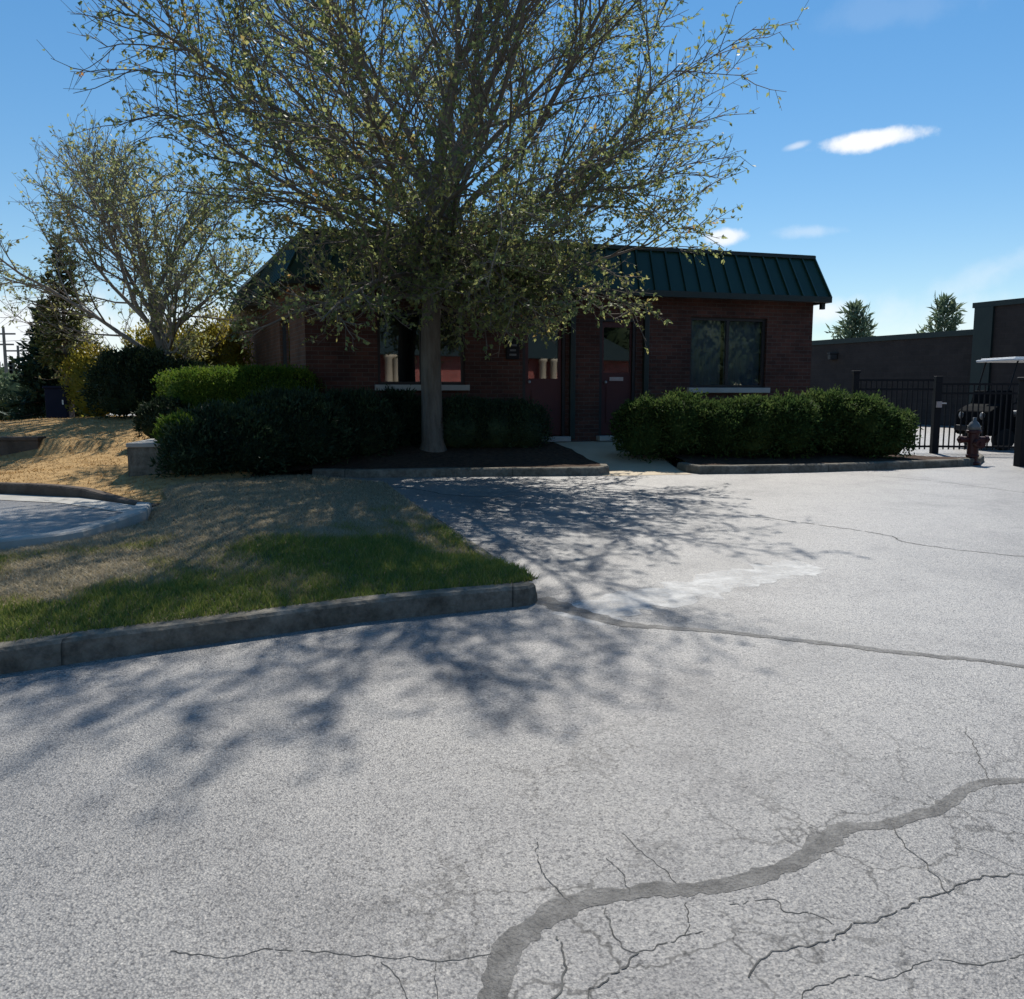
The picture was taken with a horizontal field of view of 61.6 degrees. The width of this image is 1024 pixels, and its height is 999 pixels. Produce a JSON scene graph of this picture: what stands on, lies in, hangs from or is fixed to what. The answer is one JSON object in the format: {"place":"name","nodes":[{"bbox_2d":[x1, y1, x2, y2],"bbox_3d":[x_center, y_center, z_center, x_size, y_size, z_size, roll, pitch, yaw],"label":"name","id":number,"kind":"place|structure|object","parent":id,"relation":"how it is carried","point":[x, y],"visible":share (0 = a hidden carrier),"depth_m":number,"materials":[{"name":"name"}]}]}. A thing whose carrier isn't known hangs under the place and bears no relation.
{"place":"outdoors","nodes":[
{"label":"outdoors","id":0,"kind":"place"},
{"bbox_2d":[0,416,252,502],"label":"straw bank","id":1,"kind":"structure","parent":0,"point":[109,441],"depth_m":13.36,"materials":[{"name":"beige plant"}]},
{"bbox_2d":[0,390,38,420],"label":"shrub","id":2,"kind":"object","parent":1,"relation":"on","point":[4,408],"visible":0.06,"depth_m":22.42,"materials":[{"name":"green plant"}]},
{"bbox_2d":[0,436,45,455],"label":"retaining wall","id":3,"kind":"structure","parent":1,"relation":"on","point":[12,444],"depth_m":14.04,"materials":[{"name":"grey concrete"}]},
{"bbox_2d":[0,302,90,420],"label":"spruce tree","id":4,"kind":"object","parent":1,"relation":"on","point":[31,403],"visible":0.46,"depth_m":20.38,"materials":[{"name":"green plant"}]},
{"bbox_2d":[42,386,74,417],"bbox_3d":[-9.734,-2.077,18.484,0.520,0.725,0.462,-1,7,-10],"label":"utility box","id":5,"kind":"object","parent":1,"relation":"on","point":[56,400],"visible":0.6,"depth_m":18.28,"materials":[{"name":"blue metal"}]},
{"bbox_2d":[46,390,66,417],"bbox_3d":[-9.690,-2.029,18.276,0.380,0.580,0.032,-1,7,-10],"label":"door","id":6,"kind":"structure","parent":5,"relation":"in","point":[56,402],"depth_m":18.28,"materials":[{"name":"blue metal"}]},
{"bbox_2d":[29,233,102,385],"bbox_3d":[-9.689,-3.680,18.623,1.436,4.211,1.516,0,7,0],"label":"slender conifer","id":7,"kind":"object","parent":1,"relation":"on","point":[52,359],"visible":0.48,"depth_m":18.48,"materials":[{"name":"green plant"}]},
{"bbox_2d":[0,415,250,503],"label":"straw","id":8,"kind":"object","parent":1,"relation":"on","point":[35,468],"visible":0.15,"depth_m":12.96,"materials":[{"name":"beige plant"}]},
{"bbox_2d":[0,107,267,379],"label":"thin tree","id":9,"kind":"object","parent":1,"relation":"on","point":[155,305],"visible":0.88,"depth_m":17.38,"materials":[{"name":"green plant"}]},
{"bbox_2d":[57,318,220,417],"bbox_3d":[-8.079,-2.814,18.817,3.336,2.509,1.955,-2,7,-16],"label":"yellow bush","id":10,"kind":"object","parent":1,"relation":"on","point":[73,374],"visible":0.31,"depth_m":18.23,"materials":[{"name":"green plant"}]},
{"bbox_2d":[75,344,219,418],"bbox_3d":[-6.910,-2.308,17.402,3.551,1.729,2.152,0,7,0],"label":"dark bush","id":11,"kind":"object","parent":1,"relation":"on","point":[119,383],"visible":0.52,"depth_m":16.78,"materials":[{"name":"green plant"}]},
{"bbox_2d":[126,439,173,476],"bbox_3d":[-4.748,-0.576,12.127,0.988,0.512,1.130,-1,7,-7],"label":"utility box","id":12,"kind":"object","parent":1,"relation":"on","point":[140,453],"depth_m":11.55,"materials":[{"name":"concrete"}]},
{"bbox_2d":[185,304,256,367],"bbox_3d":[-6.879,-2.956,19.687,2.386,3.069,2.103,0,7,0],"label":"yellow bush","id":13,"kind":"object","parent":1,"relation":"on","point":[236,354],"visible":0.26,"depth_m":19.42,"materials":[{"name":"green plant"}]},
{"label":"raised bed","id":14,"kind":"structure","parent":1,"relation":"on","visible":0},
{"bbox_2d":[132,394,190,439],"bbox_3d":[-5.627,-1.280,13.930,1.064,0.870,1.012,0,7,0],"label":"shrub","id":15,"kind":"object","parent":14,"relation":"on","point":[148,412],"visible":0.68,"depth_m":13.67,"materials":[{"name":"green plant"}]},
{"bbox_2d":[151,407,196,456],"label":"juniper sprig","id":16,"kind":"object","parent":14,"relation":"on","point":[171,418],"visible":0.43,"depth_m":11.51,"materials":[{"name":"green plant"}]},
{"bbox_2d":[150,362,324,410],"bbox_3d":[-4.585,-1.630,14.586,2.899,1.386,1.577,0,7,0],"label":"clipped hedge","id":17,"kind":"object","parent":14,"relation":"on","point":[197,386],"visible":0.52,"depth_m":14.03,"materials":[{"name":"green plant"}]},
{"bbox_2d":[0,474,539,641],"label":"lawn","id":18,"kind":"structure","parent":0,"point":[190,536],"depth_m":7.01,"materials":[{"name":"plant"}]},
{"bbox_2d":[264,441,599,471],"bbox_3d":[-1.910,-0.672,13.526,6.151,0.274,3.120,-2,7,-17],"label":"mulch bed","id":19,"kind":"object","parent":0,"point":[552,454],"visible":0.48,"depth_m":13.50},
{"bbox_2d":[148,380,420,478],"bbox_3d":[-3.122,-1.018,13.113,2.072,1.618,5.140,4,8,32],"label":"spreading juniper","id":20,"kind":"object","parent":19,"relation":"on","point":[280,428],"visible":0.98,"depth_m":12.38,"materials":[{"name":"green plant"}]},
{"bbox_2d":[37,0,808,452],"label":"pear tree","id":21,"kind":"object","parent":19,"relation":"on","point":[487,258],"visible":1,"depth_m":11.90,"materials":[{"name":"green plant"}]},
{"bbox_2d":[408,393,554,450],"bbox_3d":[-0.718,-1.240,14.664,2.952,1.175,1.446,0,7,0],"label":"box shrub","id":22,"kind":"object","parent":19,"relation":"on","point":[484,422],"visible":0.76,"depth_m":14.32,"materials":[{"name":"green plant"}]},
{"bbox_2d":[0,425,1023,998],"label":"parking lot","id":23,"kind":"structure","parent":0,"point":[398,789],"depth_m":3.45,"materials":[{"name":"grey asphalt"}]},
{"bbox_2d":[0,494,134,512],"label":"gutter","id":24,"kind":"object","parent":23,"relation":"on","point":[106,505],"visible":0.8,"depth_m":10.26,"materials":[{"name":"concrete"}]},
{"bbox_2d":[0,502,151,550],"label":"curb","id":25,"kind":"structure","parent":23,"relation":"on","point":[139,512],"depth_m":7.89,"materials":[{"name":"concrete"}]},
{"bbox_2d":[0,482,157,506],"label":"driveway far kerb","id":26,"kind":"structure","parent":23,"relation":"on","point":[41,489],"depth_m":10.67,"materials":[{"name":"grey concrete"}]},
{"bbox_2d":[0,581,536,674],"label":"lawn kerb","id":27,"kind":"structure","parent":23,"relation":"on","point":[27,654],"depth_m":5.12,"materials":[{"name":"concrete"}]},
{"bbox_2d":[312,464,609,477],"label":"bed kerb","id":28,"kind":"structure","parent":23,"relation":"on","point":[602,469],"depth_m":12.62,"materials":[{"name":"concrete"}]},
{"bbox_2d":[416,505,536,599],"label":"lawn side kerb","id":29,"kind":"structure","parent":23,"relation":"on","point":[475,548],"depth_m":7.51,"materials":[{"name":"concrete"}]},
{"bbox_2d":[172,476,1023,998],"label":"pavement cracks","id":30,"kind":"object","parent":23,"relation":"on","point":[686,902],"visible":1,"depth_m":2.40,"materials":[{"name":"black asphalt"}]},
{"bbox_2d":[563,561,821,622],"bbox_3d":[1.393,0.644,6.276,2.619,0.056,0.612,-5,9,-36],"label":"worn parking line","id":31,"kind":"object","parent":23,"relation":"on","point":[696,582],"visible":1,"depth_m":6.25,"materials":[{"name":"grey paint"}]},
{"bbox_2d":[477,596,1023,998],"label":"crack seal","id":32,"kind":"object","parent":23,"relation":"on","point":[492,976],"visible":1,"depth_m":2.70,"materials":[{"name":"grey asphalt"}]},
{"bbox_2d":[677,453,983,473],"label":"bed kerb","id":33,"kind":"structure","parent":23,"relation":"on","point":[798,468],"depth_m":13.28,"materials":[{"name":"concrete"}]},
{"bbox_2d":[851,371,933,448],"bbox_3d":[7.583,-1.739,17.138,1.671,1.645,0.144,0,7,-2],"label":"metal fence","id":34,"kind":"object","parent":23,"relation":"on","point":[856,379],"visible":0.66,"depth_m":17.11,"materials":[{"name":"black metal"}]},
{"bbox_2d":[957,417,989,464],"bbox_3d":[7.798,-0.987,14.474,0.447,0.790,0.446,-6,9,-40],"label":"fire hydrant","id":35,"kind":"object","parent":23,"relation":"on","point":[975,440],"visible":0.89,"depth_m":14.42,"materials":[{"name":"red metal"}]},
{"bbox_2d":[956,357,1023,449],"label":"golf cart","id":36,"kind":"object","parent":23,"relation":"on","point":[1016,360],"visible":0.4,"depth_m":18.19,"materials":[{"name":"black paint"}]},
{"bbox_2d":[1013,377,1023,466],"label":"black post","id":37,"kind":"object","parent":23,"relation":"on","point":[1018,460],"visible":0.93,"depth_m":14.14,"materials":[{"name":"metal"}]},
{"bbox_2d":[0,0,1023,366],"label":"sky","id":38,"kind":"structure","parent":0,"point":[892,157],"materials":[{"name":"blue"}]},
{"bbox_2d":[554,441,689,475],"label":"path","id":39,"kind":"structure","parent":0,"point":[603,452],"depth_m":14.18,"materials":[{"name":"concrete"}]},
{"bbox_2d":[674,449,965,464],"bbox_3d":[4.952,-0.902,15.284,5.383,0.242,3.706,-2,7,-17],"label":"mulch bed","id":40,"kind":"object","parent":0,"point":[700,459],"visible":0.45,"depth_m":14.00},
{"bbox_2d":[607,386,828,464],"bbox_3d":[3.412,-1.179,14.296,3.644,1.401,1.463,0,7,0],"label":"yew hedge","id":41,"kind":"object","parent":40,"relation":"on","point":[671,424],"visible":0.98,"depth_m":13.92,"materials":[{"name":"green plant"}]},
{"bbox_2d":[799,383,922,458],"bbox_3d":[5.736,-1.269,14.726,2.360,1.442,1.645,0,7,0],"label":"yew shrub","id":42,"kind":"object","parent":40,"relation":"on","point":[871,426],"visible":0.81,"depth_m":14.25,"materials":[{"name":"green plant"}]},
{"bbox_2d":[929,376,1018,452],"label":"metal gate","id":43,"kind":"structure","parent":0,"point":[938,384],"depth_m":17.09,"materials":[{"name":"metal"}]},
{"bbox_3d":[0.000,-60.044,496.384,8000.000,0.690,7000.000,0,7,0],"label":"ground","id":44,"kind":"structure","parent":0,"visible":0},
{"bbox_2d":[0,362,12,380],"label":"distant tree","id":45,"kind":"object","parent":44,"relation":"on","point":[1,370],"visible":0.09,"depth_m":83.97,"materials":[{"name":"plant"}]},
{"bbox_2d":[0,327,15,377],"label":"utility pole","id":46,"kind":"object","parent":44,"relation":"on","point":[3,334],"visible":0.62,"depth_m":73.87,"materials":[{"name":"brown wood"}]},
{"bbox_2d":[0,371,27,397],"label":"distant tree","id":47,"kind":"object","parent":44,"relation":"on","point":[5,387],"visible":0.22,"depth_m":68.06,"materials":[{"name":"green plant"}]},
{"bbox_2d":[7,345,27,372],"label":"utility pole","id":48,"kind":"object","parent":44,"relation":"on","point":[18,351],"visible":0.3,"depth_m":80.83,"materials":[{"name":"brown wood"}]},
{"bbox_2d":[225,228,831,455],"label":"brick building","id":49,"kind":"structure","parent":44,"relation":"on","point":[742,322],"depth_m":16.18,"materials":[{"name":"red brick"}]},
{"bbox_2d":[282,319,289,367],"bbox_3d":[-4.231,-2.402,16.377,0.193,2.030,1.099,-2,7,-17],"label":"window","id":50,"kind":"structure","parent":49,"relation":"in","point":[285,327],"depth_m":16.60,"materials":[{"name":"black glass"}]},
{"bbox_2d":[375,310,469,390],"bbox_3d":[-1.578,-2.602,15.023,1.672,1.380,0.217,-2,7,-17],"label":"window","id":51,"kind":"structure","parent":49,"relation":"in","point":[446,386],"depth_m":15.04,"materials":[{"name":"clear glass"}]},
{"bbox_2d":[525,320,561,435],"bbox_3d":[0.574,-2.225,15.776,0.707,2.106,0.130,-2,7,-17],"label":"door","id":52,"kind":"structure","parent":49,"relation":"in","point":[548,391],"depth_m":15.84,"materials":[{"name":"red metal"}]},
{"bbox_2d":[601,322,631,434],"bbox_3d":[1.968,-2.278,16.199,0.613,2.106,0.130,-2,7,-17],"label":"door","id":53,"kind":"structure","parent":49,"relation":"in","point":[616,387],"depth_m":16.23,"materials":[{"name":"red metal"}]},
{"bbox_2d":[686,317,769,392],"bbox_3d":[4.209,-2.826,16.867,1.799,1.450,0.384,-2,7,-17],"label":"window","id":54,"kind":"structure","parent":49,"relation":"in","point":[741,339],"depth_m":16.97,"materials":[{"name":"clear glass"}]},
{"bbox_2d":[824,298,877,338],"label":"pine tree","id":55,"kind":"object","parent":44,"relation":"on","point":[852,322],"visible":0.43,"depth_m":60.55,"materials":[{"name":"green plant"}]},
{"bbox_2d":[810,298,1023,425],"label":"store building","id":56,"kind":"structure","parent":44,"relation":"on","point":[997,331],"depth_m":32.23,"materials":[{"name":"brick"}]},
{"bbox_2d":[916,291,966,332],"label":"pine tree","id":57,"kind":"object","parent":44,"relation":"on","point":[940,320],"visible":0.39,"depth_m":60.49,"materials":[{"name":"green plant"}]},
{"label":"signal wire","id":58,"kind":"object","parent":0,"visible":0},
{"bbox_2d":[8,361,14,373],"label":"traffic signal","id":59,"kind":"object","parent":58,"relation":"hanging from","point":[11,369],"visible":0.63,"depth_m":74.99,"materials":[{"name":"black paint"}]}
]}

